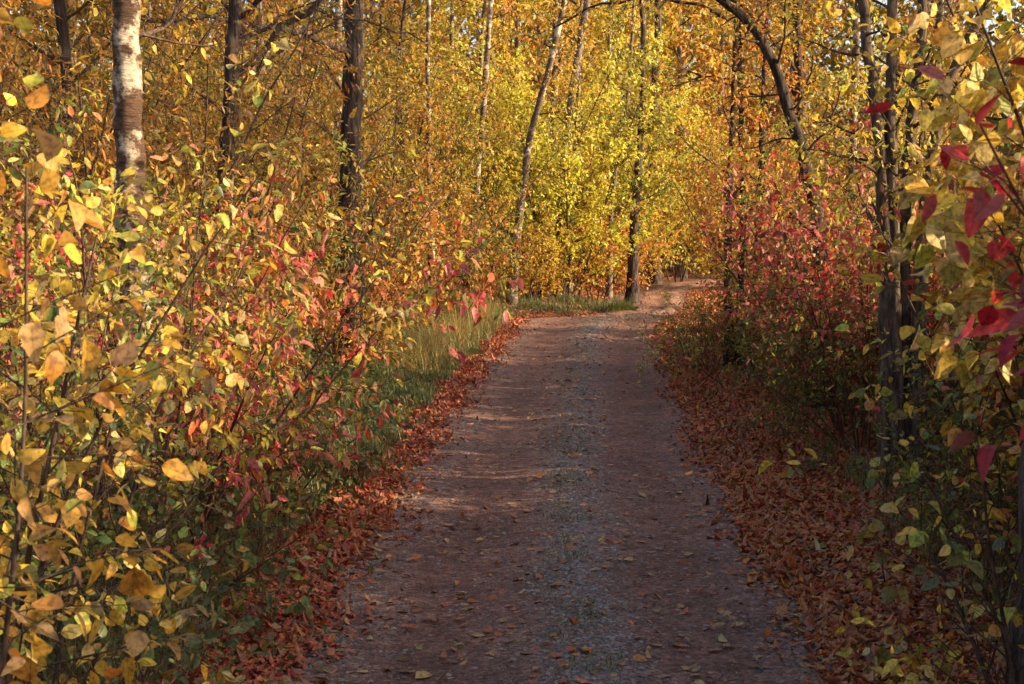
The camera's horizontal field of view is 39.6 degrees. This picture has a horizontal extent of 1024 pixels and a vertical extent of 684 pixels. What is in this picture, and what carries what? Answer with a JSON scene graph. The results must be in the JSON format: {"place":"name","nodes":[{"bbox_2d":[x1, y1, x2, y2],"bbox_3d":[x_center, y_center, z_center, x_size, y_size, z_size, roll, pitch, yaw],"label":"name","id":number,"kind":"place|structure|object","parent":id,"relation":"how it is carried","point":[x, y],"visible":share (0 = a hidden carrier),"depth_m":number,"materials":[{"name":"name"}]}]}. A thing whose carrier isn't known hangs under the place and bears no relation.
{"place":"outdoors","nodes":[
{"label":"outdoors","id":0,"kind":"place"},
{"bbox_2d":[0,253,1017,683],"bbox_3d":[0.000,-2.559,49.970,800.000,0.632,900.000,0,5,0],"label":"ground","id":1,"kind":"structure","parent":0,"point":[648,289],"depth_m":11.61,"materials":[{"name":"soil"}]},
{"bbox_2d":[0,0,113,300],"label":"amber tree","id":2,"kind":"object","parent":1,"relation":"on","point":[73,31],"visible":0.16,"depth_m":18.09,"materials":[{"name":"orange plant"}]},
{"bbox_2d":[0,0,159,414],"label":"willow shrub","id":3,"kind":"object","parent":1,"relation":"on","point":[2,5],"visible":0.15,"depth_m":13.20,"materials":[{"name":"yellow plant"}]},
{"bbox_2d":[2,0,174,301],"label":"amber tree","id":4,"kind":"object","parent":1,"relation":"on","point":[95,52],"visible":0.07,"depth_m":20.00,"materials":[{"name":"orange plant"}]},
{"bbox_2d":[0,0,216,683],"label":"poplar sapling","id":5,"kind":"object","parent":1,"relation":"on","point":[135,581],"visible":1,"depth_m":3.03,"materials":[{"name":"yellow plant"}]},
{"bbox_2d":[0,0,218,336],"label":"amber tree","id":6,"kind":"object","parent":1,"relation":"on","point":[62,27],"visible":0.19,"depth_m":15.00,"materials":[{"name":"orange plant"}]},
{"bbox_2d":[0,0,283,373],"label":"willow shrub","id":7,"kind":"object","parent":1,"relation":"on","point":[158,49],"visible":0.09,"depth_m":16.36,"materials":[{"name":"yellow plant"}]},
{"bbox_2d":[0,176,309,683],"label":"alder shrub","id":8,"kind":"object","parent":1,"relation":"on","point":[150,267],"visible":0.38,"depth_m":5.95,"materials":[{"name":"yellow plant"}]},
{"bbox_2d":[0,473,330,683],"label":"bramble shrub","id":9,"kind":"object","parent":1,"relation":"on","point":[192,639],"visible":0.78,"depth_m":5.56,"materials":[{"name":"green plant"}]},
{"bbox_2d":[0,129,364,518],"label":"dogwood shrub","id":10,"kind":"object","parent":1,"relation":"on","point":[271,232],"visible":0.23,"depth_m":8.78,"materials":[{"name":"red plant"}]},
{"bbox_2d":[0,103,364,503],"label":"mixed shrub","id":11,"kind":"object","parent":1,"relation":"on","point":[278,148],"visible":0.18,"depth_m":9.59,"materials":[{"name":"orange plant"}]},
{"bbox_2d":[0,0,369,441],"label":"willow shrub","id":12,"kind":"object","parent":1,"relation":"on","point":[96,126],"visible":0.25,"depth_m":10.61,"materials":[{"name":"yellow plant"}]},
{"bbox_2d":[0,402,373,666],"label":"bramble shrub","id":13,"kind":"object","parent":1,"relation":"on","point":[244,575],"visible":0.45,"depth_m":6.99,"materials":[{"name":"green plant"}]},
{"bbox_2d":[0,408,377,683],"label":"grass","id":14,"kind":"structure","parent":1,"relation":"on","point":[49,671],"depth_m":7.74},
{"bbox_2d":[4,0,376,320],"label":"willow shrub","id":15,"kind":"object","parent":1,"relation":"on","point":[258,131],"visible":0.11,"depth_m":20.03,"materials":[{"name":"yellow plant"}]},
{"bbox_2d":[0,0,381,394],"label":"willow shrub","id":16,"kind":"object","parent":1,"relation":"on","point":[319,81],"visible":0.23,"depth_m":14.11,"materials":[{"name":"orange plant"}]},
{"bbox_2d":[0,144,382,460],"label":"mixed shrub","id":17,"kind":"object","parent":1,"relation":"on","point":[339,209],"visible":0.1,"depth_m":9.91,"materials":[{"name":"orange plant"}]},
{"bbox_2d":[88,0,299,565],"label":"birch tree","id":18,"kind":"object","parent":1,"relation":"on","point":[127,73],"visible":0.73,"depth_m":8.19,"materials":[{"name":"white plant"}]},
{"bbox_2d":[0,38,392,683],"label":"hazel shrub","id":19,"kind":"object","parent":1,"relation":"on","point":[170,336],"visible":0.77,"depth_m":4.14,"materials":[{"name":"yellow plant"}]},
{"bbox_2d":[3,372,400,683],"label":"undergrowth","id":20,"kind":"object","parent":1,"relation":"on","point":[87,599],"visible":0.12,"depth_m":8.52,"materials":[{"name":"green plant"}]},
{"bbox_2d":[55,0,379,363],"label":"willow shrub","id":21,"kind":"object","parent":1,"relation":"on","point":[336,163],"visible":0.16,"depth_m":17.23,"materials":[{"name":"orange plant"}]},
{"bbox_2d":[4,187,456,469],"bbox_3d":[-2.189,0.002,10.516,3.084,2.282,2.583,-4,6,-35],"label":"dogwood shrub","id":22,"kind":"object","parent":1,"relation":"on","point":[377,354],"visible":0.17,"depth_m":10.33,"materials":[{"name":"red plant"}]},
{"bbox_2d":[140,0,339,299],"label":"amber tree","id":23,"kind":"object","parent":1,"relation":"on","point":[202,64],"visible":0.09,"depth_m":23.42,"materials":[{"name":"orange plant"}]},
{"bbox_2d":[0,87,497,594],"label":"dogwood shrub","id":24,"kind":"object","parent":1,"relation":"on","point":[410,307],"visible":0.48,"depth_m":7.34,"materials":[{"name":"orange plant"}]},
{"bbox_2d":[0,105,523,590],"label":"dogwood shrub","id":25,"kind":"object","parent":1,"relation":"on","point":[284,351],"visible":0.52,"depth_m":7.86,"materials":[{"name":"orange plant"}]},
{"bbox_2d":[93,325,430,530],"bbox_3d":[-1.918,0.620,9.371,2.555,1.424,2.355,-4,7,-40],"label":"bramble shrub","id":26,"kind":"object","parent":1,"relation":"on","point":[363,465],"visible":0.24,"depth_m":9.21,"materials":[{"name":"green plant"}]},
{"bbox_2d":[81,0,443,368],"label":"dark tree","id":27,"kind":"object","parent":1,"relation":"on","point":[354,94],"visible":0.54,"depth_m":17.73,"materials":[{"name":"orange plant"}]},
{"bbox_2d":[189,0,372,290],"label":"amber tree","id":28,"kind":"object","parent":1,"relation":"on","point":[260,5],"visible":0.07,"depth_m":22.28,"materials":[{"name":"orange plant"}]},
{"bbox_2d":[150,143,448,380],"bbox_3d":[-2.713,-0.979,17.540,3.663,2.985,4.256,3,6,33],"label":"mixed shrub","id":29,"kind":"object","parent":1,"relation":"on","point":[362,245],"visible":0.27,"depth_m":16.96,"materials":[{"name":"orange plant"}]},
{"bbox_2d":[0,310,602,683],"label":"fallen leaves","id":30,"kind":"object","parent":1,"relation":"on","point":[384,487],"visible":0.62,"depth_m":8.92,"materials":[{"name":"orange plant"}]},
{"bbox_2d":[171,0,466,338],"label":"amber sapling","id":31,"kind":"object","parent":1,"relation":"on","point":[383,127],"visible":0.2,"depth_m":21.14,"materials":[{"name":"orange plant"}]},
{"bbox_2d":[69,0,592,373],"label":"overhanging tree","id":32,"kind":"object","parent":1,"relation":"on","point":[233,44],"visible":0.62,"depth_m":14.45,"materials":[{"name":"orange plant"}]},
{"bbox_2d":[263,0,425,238],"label":"amber tree","id":33,"kind":"object","parent":1,"relation":"on","point":[388,66],"visible":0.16,"depth_m":27.97,"materials":[{"name":"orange plant"}]},
{"bbox_2d":[244,189,461,378],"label":"mixed shrub","id":34,"kind":"object","parent":1,"relation":"on","point":[357,308],"visible":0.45,"depth_m":17.09,"materials":[{"name":"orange plant"}]},
{"bbox_2d":[236,293,470,409],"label":"undergrowth","id":35,"kind":"object","parent":1,"relation":"on","point":[321,371],"visible":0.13,"depth_m":16.89,"materials":[{"name":"green plant"}]},
{"bbox_2d":[247,13,511,326],"bbox_3d":[-2.235,-2.737,23.234,3.780,5.548,4.229,-3,6,-29],"label":"amber sapling","id":36,"kind":"object","parent":1,"relation":"on","point":[418,166],"visible":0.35,"depth_m":23.32,"materials":[{"name":"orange plant"}]},
{"bbox_2d":[267,172,500,332],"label":"mixed shrub","id":37,"kind":"object","parent":1,"relation":"on","point":[455,245],"visible":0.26,"depth_m":21.91,"materials":[{"name":"orange plant"}]},
{"bbox_2d":[301,294,505,490],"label":"grass","id":38,"kind":"structure","parent":1,"relation":"on","point":[407,390],"depth_m":16.13,"materials":[{"name":"plant"}]},
{"bbox_2d":[361,0,466,240],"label":"amber tree","id":39,"kind":"object","parent":1,"relation":"on","point":[403,44],"visible":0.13,"depth_m":32.43,"materials":[{"name":"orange plant"}]},
{"bbox_2d":[314,167,547,327],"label":"mixed shrub","id":40,"kind":"object","parent":1,"relation":"on","point":[504,228],"visible":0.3,"depth_m":23.35,"materials":[{"name":"orange plant"}]},
{"bbox_2d":[380,0,485,326],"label":"birch tree","id":41,"kind":"object","parent":1,"relation":"on","point":[427,47],"visible":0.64,"depth_m":23.66,"materials":[{"name":"yellow plant"}]},
{"bbox_2d":[361,69,517,290],"bbox_3d":[-1.870,-3.113,29.134,3.478,5.104,3.891,-2,5,-21],"label":"amber sapling","id":42,"kind":"object","parent":1,"relation":"on","point":[466,162],"visible":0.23,"depth_m":29.25,"materials":[{"name":"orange plant"}]},
{"bbox_2d":[368,291,527,386],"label":"grass","id":43,"kind":"structure","parent":1,"relation":"on","point":[464,324],"depth_m":21.82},
{"bbox_2d":[362,170,533,307],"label":"mixed shrub","id":44,"kind":"object","parent":1,"relation":"on","point":[483,254],"visible":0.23,"depth_m":27.58,"materials":[{"name":"orange plant"}]},
{"bbox_2d":[423,0,532,305],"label":"birch tree","id":45,"kind":"object","parent":1,"relation":"on","point":[485,76],"visible":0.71,"depth_m":29.64,"materials":[{"name":"yellow plant"}]},
{"bbox_2d":[424,0,550,288],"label":"golden tree","id":46,"kind":"object","parent":1,"relation":"on","point":[482,21],"visible":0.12,"depth_m":37.37,"materials":[{"name":"yellow plant"}]},
{"bbox_2d":[388,42,627,290],"bbox_3d":[-0.144,-4.129,34.913,6.462,5.962,4.779,2,5,21],"label":"golden sapling","id":47,"kind":"object","parent":1,"relation":"on","point":[548,128],"visible":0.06,"depth_m":34.02,"materials":[{"name":"yellow plant"}]},
{"bbox_2d":[412,63,608,297],"bbox_3d":[-0.526,-3.366,30.548,3.622,5.315,4.052,5,7,42],"label":"amber sapling","id":48,"kind":"object","parent":1,"relation":"on","point":[496,177],"visible":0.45,"depth_m":30.32,"materials":[{"name":"yellow plant"}]},
{"bbox_2d":[1,0,1023,256],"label":"woods","id":49,"kind":"object","parent":1,"relation":"on","point":[1019,14],"visible":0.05,"depth_m":67.64,"materials":[{"name":"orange plant"}]},
{"bbox_2d":[447,0,587,266],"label":"golden tree","id":50,"kind":"object","parent":1,"relation":"on","point":[517,23],"visible":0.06,"depth_m":44.04,"materials":[{"name":"yellow plant"}]},
{"bbox_2d":[389,26,652,295],"bbox_3d":[0.060,-4.058,33.651,6.659,6.143,4.925,1,5,8],"label":"golden sapling","id":51,"kind":"object","parent":1,"relation":"on","point":[606,97],"visible":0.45,"depth_m":32.63,"materials":[{"name":"yellow plant"}]},
{"bbox_2d":[468,207,576,300],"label":"golden shrub","id":52,"kind":"object","parent":1,"relation":"on","point":[530,275],"visible":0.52,"depth_m":31.41,"materials":[{"name":"yellow plant"}]},
{"bbox_2d":[495,0,600,304],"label":"birch tree","id":53,"kind":"object","parent":1,"relation":"on","point":[525,165],"visible":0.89,"depth_m":30.70,"materials":[{"name":"yellow plant"}]},
{"bbox_2d":[481,289,639,316],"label":"grass","id":54,"kind":"structure","parent":1,"relation":"on","point":[613,306],"depth_m":30.98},
{"bbox_2d":[433,31,693,297],"bbox_3d":[1.707,-4.017,33.503,4.945,6.169,6.687,3,6,27],"label":"golden sapling","id":55,"kind":"object","parent":1,"relation":"on","point":[564,192],"visible":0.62,"depth_m":32.43,"materials":[{"name":"yellow plant"}]},
{"bbox_2d":[495,0,632,284],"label":"golden tree","id":56,"kind":"object","parent":1,"relation":"on","point":[535,62],"visible":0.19,"depth_m":39.18,"materials":[{"name":"yellow plant"}]},
{"bbox_2d":[520,194,638,296],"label":"golden shrub","id":57,"kind":"object","parent":1,"relation":"on","point":[564,279],"visible":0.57,"depth_m":32.38,"materials":[{"name":"yellow plant"}]},
{"bbox_2d":[541,0,627,296],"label":"aspen tree","id":58,"kind":"object","parent":1,"relation":"on","point":[578,54],"visible":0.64,"depth_m":33.05,"materials":[{"name":"yellow plant"}]},
{"bbox_2d":[464,70,709,290],"bbox_3d":[1.706,-4.251,38.339,6.376,5.883,4.716,-2,5,-16],"label":"golden sapling","id":59,"kind":"object","parent":1,"relation":"on","point":[654,153],"visible":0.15,"depth_m":37.90,"materials":[{"name":"yellow plant"}]},
{"bbox_2d":[557,0,665,284],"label":"golden tree","id":60,"kind":"object","parent":1,"relation":"on","point":[597,30],"visible":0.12,"depth_m":40.82,"materials":[{"name":"yellow plant"}]},
{"bbox_2d":[566,200,667,299],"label":"golden shrub","id":61,"kind":"object","parent":1,"relation":"on","point":[617,273],"visible":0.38,"depth_m":34.06,"materials":[{"name":"yellow plant"}]},
{"bbox_2d":[555,0,695,302],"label":"roadside tree","id":62,"kind":"object","parent":1,"relation":"on","point":[633,289],"visible":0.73,"depth_m":33.56,"materials":[{"name":"yellow plant"}]},
{"bbox_2d":[577,195,693,293],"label":"golden shrub","id":63,"kind":"object","parent":1,"relation":"on","point":[656,257],"visible":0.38,"depth_m":37.02,"materials":[{"name":"yellow plant"}]},
{"bbox_2d":[589,101,723,289],"bbox_3d":[3.489,-4.054,39.351,4.294,5.357,5.806,-4,6,-35],"label":"golden sapling","id":64,"kind":"object","parent":1,"relation":"on","point":[666,227],"visible":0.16,"depth_m":39.19,"materials":[{"name":"yellow plant"}]},
{"bbox_2d":[592,76,762,281],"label":"golden sapling","id":65,"kind":"object","parent":1,"relation":"on","point":[684,267],"visible":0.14,"depth_m":43.84,"materials":[{"name":"yellow plant"}]},
{"bbox_2d":[616,0,761,277],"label":"golden tree","id":66,"kind":"object","parent":1,"relation":"on","point":[676,7],"visible":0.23,"depth_m":46.11,"materials":[{"name":"yellow plant"}]},
{"bbox_2d":[643,288,768,369],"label":"privet shrub","id":67,"kind":"object","parent":1,"relation":"on","point":[713,336],"visible":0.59,"depth_m":19.17,"materials":[{"name":"green plant"}]},
{"bbox_2d":[545,0,871,352],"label":"overhanging tree","id":68,"kind":"object","parent":1,"relation":"on","point":[798,63],"visible":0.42,"depth_m":20.31,"materials":[{"name":"orange plant"}]},
{"bbox_2d":[587,272,835,387],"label":"privet shrub","id":69,"kind":"object","parent":1,"relation":"on","point":[690,346],"visible":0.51,"depth_m":17.14,"materials":[{"name":"green plant"}]},
{"bbox_2d":[653,1,794,272],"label":"golden tree","id":70,"kind":"object","parent":1,"relation":"on","point":[750,89],"visible":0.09,"depth_m":49.41,"materials":[{"name":"yellow plant"}]},
{"bbox_2d":[592,0,882,411],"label":"arching tree","id":71,"kind":"object","parent":1,"relation":"on","point":[762,40],"visible":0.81,"depth_m":14.57,"materials":[{"name":"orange plant"}]},
{"bbox_2d":[685,250,801,371],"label":"mixed shrub","id":72,"kind":"object","parent":1,"relation":"on","point":[722,346],"visible":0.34,"depth_m":18.35,"materials":[{"name":"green plant"}]},
{"bbox_2d":[646,0,843,366],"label":"alder tree","id":73,"kind":"object","parent":1,"relation":"on","point":[738,44],"visible":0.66,"depth_m":19.07,"materials":[{"name":"yellow plant"}]},
{"bbox_2d":[655,79,844,281],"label":"golden sapling","id":74,"kind":"object","parent":1,"relation":"on","point":[689,242],"visible":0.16,"depth_m":41.65,"materials":[{"name":"yellow plant"}]},
{"bbox_2d":[702,294,878,402],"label":"privet shrub","id":75,"kind":"object","parent":1,"relation":"on","point":[766,347],"visible":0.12,"depth_m":15.23,"materials":[{"name":"green plant"}]},
{"bbox_2d":[649,125,947,358],"bbox_3d":[3.627,-1.252,18.296,3.179,3.318,3.046,-4,7,-39],"label":"mixed shrub","id":76,"kind":"object","parent":1,"relation":"on","point":[711,252],"visible":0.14,"depth_m":18.40,"materials":[{"name":"red plant"}]},
{"bbox_2d":[751,0,849,207],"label":"golden tree","id":77,"kind":"object","parent":1,"relation":"on","point":[818,71],"visible":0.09,"depth_m":56.89,"materials":[{"name":"yellow plant"}]},
{"bbox_2d":[675,119,943,378],"bbox_3d":[3.935,-1.048,16.915,3.449,3.166,3.045,-4,6,-35],"label":"mixed shrub","id":78,"kind":"object","parent":1,"relation":"on","point":[730,150],"visible":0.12,"depth_m":16.93,"materials":[{"name":"red plant"}]},
{"bbox_2d":[638,289,1018,683],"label":"fallen leaves","id":79,"kind":"object","parent":1,"relation":"on","point":[790,564],"visible":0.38,"depth_m":9.35,"materials":[{"name":"orange plant"}]},
{"bbox_2d":[685,181,977,457],"bbox_3d":[3.254,-0.180,12.152,2.721,2.352,2.460,-4,6,-38],"label":"dogwood shrub","id":80,"kind":"object","parent":1,"relation":"on","point":[828,312],"visible":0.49,"depth_m":12.04,"materials":[{"name":"red plant"}]},
{"bbox_2d":[706,290,963,449],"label":"privet shrub","id":81,"kind":"object","parent":1,"relation":"on","point":[805,398],"visible":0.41,"depth_m":12.17,"materials":[{"name":"green plant"}]},
{"bbox_2d":[759,0,910,231],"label":"birch tree","id":82,"kind":"object","parent":1,"relation":"on","point":[855,49],"visible":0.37,"depth_m":19.70,"materials":[{"name":"yellow plant"}]},
{"bbox_2d":[709,126,976,398],"bbox_3d":[3.876,-0.817,15.455,3.585,3.100,3.241,1,5,14],"label":"dogwood shrub","id":83,"kind":"object","parent":1,"relation":"on","point":[750,210],"visible":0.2,"depth_m":15.47,"materials":[{"name":"red plant"}]},
{"bbox_2d":[694,104,995,433],"bbox_3d":[2.881,-0.613,12.618,3.241,3.100,3.585,4,6,38],"label":"dogwood shrub","id":84,"kind":"object","parent":1,"relation":"on","point":[764,238],"visible":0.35,"depth_m":12.63,"materials":[{"name":"red plant"}]},
{"bbox_2d":[710,9,1023,304],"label":"tree","id":85,"kind":"object","parent":1,"relation":"on","point":[820,102],"visible":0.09,"depth_m":16.31,"materials":[{"name":"orange plant"}]},
{"bbox_2d":[740,163,1009,415],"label":"mixed shrub","id":86,"kind":"object","parent":1,"relation":"on","point":[743,198],"visible":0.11,"depth_m":14.08,"materials":[{"name":"red plant"}]},
{"bbox_2d":[734,324,1015,522],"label":"undergrowth","id":87,"kind":"object","parent":1,"relation":"on","point":[899,452],"visible":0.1,"depth_m":11.99,"materials":[{"name":"green plant"}]},
{"bbox_2d":[749,0,1023,487],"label":"many stemmed tree","id":88,"kind":"object","parent":1,"relation":"on","point":[883,140],"visible":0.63,"depth_m":10.64,"materials":[{"name":"yellow plant"}]},
{"bbox_2d":[751,341,1023,683],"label":"hazel shrub","id":89,"kind":"object","parent":1,"relation":"on","point":[1001,615],"visible":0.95,"depth_m":4.92,"materials":[{"name":"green plant"}]},
{"bbox_2d":[778,147,1023,588],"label":"hazel shrub","id":90,"kind":"object","parent":1,"relation":"on","point":[996,382],"visible":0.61,"depth_m":6.63,"materials":[{"name":"green plant"}]},
{"bbox_2d":[798,420,1019,603],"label":"grass","id":91,"kind":"structure","parent":1,"relation":"on","point":[851,476],"depth_m":9.25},
{"bbox_2d":[816,0,1023,683],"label":"dark tree","id":92,"kind":"object","parent":1,"relation":"on","point":[1015,634],"visible":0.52,"depth_m":5.87,"materials":[{"name":"yellow plant"}]},
{"bbox_2d":[824,162,1019,462],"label":"dogwood shrub","id":93,"kind":"object","parent":1,"relation":"on","point":[871,297],"visible":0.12,"depth_m":11.39,"materials":[{"name":"red plant"}]},
{"bbox_2d":[834,552,1023,683],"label":"hazel shrub","id":94,"kind":"object","parent":1,"relation":"on","point":[892,666],"visible":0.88,"depth_m":5.09,"materials":[{"name":"green plant"}]},
{"bbox_2d":[851,333,1019,511],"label":"privet shrub","id":95,"kind":"object","parent":1,"relation":"on","point":[937,423],"visible":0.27,"depth_m":9.97,"materials":[{"name":"green plant"}]},
{"bbox_2d":[851,376,1020,591],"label":"privet shrub","id":96,"kind":"object","parent":1,"relation":"on","point":[945,500],"visible":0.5,"depth_m":8.04,"materials":[{"name":"green plant"}]},
{"bbox_2d":[854,142,1023,513],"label":"hedge shrub","id":97,"kind":"object","parent":1,"relation":"on","point":[923,287],"visible":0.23,"depth_m":8.67,"materials":[{"name":"green plant"}]},
{"bbox_2d":[859,0,1023,387],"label":"aspen sapling","id":98,"kind":"object","parent":1,"relation":"on","point":[949,40],"visible":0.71,"depth_m":3.81,"materials":[{"name":"yellow plant"}]},
{"bbox_2d":[863,53,1023,484],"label":"crimson shrub","id":99,"kind":"object","parent":1,"relation":"on","point":[982,206],"visible":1,"depth_m":2.85,"materials":[{"name":"red plant"}]},
{"bbox_2d":[896,17,1023,485],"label":"hedge shrub","id":100,"kind":"object","parent":1,"relation":"on","point":[959,293],"visible":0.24,"depth_m":5.50,"materials":[{"name":"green plant"}]},
{"bbox_2d":[906,26,1023,440],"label":"hedge shrub","id":101,"kind":"object","parent":1,"relation":"on","point":[951,422],"visible":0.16,"depth_m":6.35,"materials":[{"name":"green plant"}]},
{"bbox_2d":[3,0,1023,188],"label":"sky","id":102,"kind":"structure","parent":0,"point":[988,22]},
{"bbox_2d":[200,275,937,683],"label":"road","id":103,"kind":"structure","parent":0,"point":[443,640],"depth_m":8.91,"materials":[{"name":"gravel"}]},
{"bbox_2d":[273,294,864,683],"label":"fallen leaves","id":104,"kind":"object","parent":103,"relation":"on","point":[425,674],"visible":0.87,"depth_m":8.77,"materials":[{"name":"orange plant"}]},
{"bbox_2d":[516,426,633,673],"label":"grass","id":105,"kind":"structure","parent":103,"relation":"on","point":[606,659],"depth_m":7.48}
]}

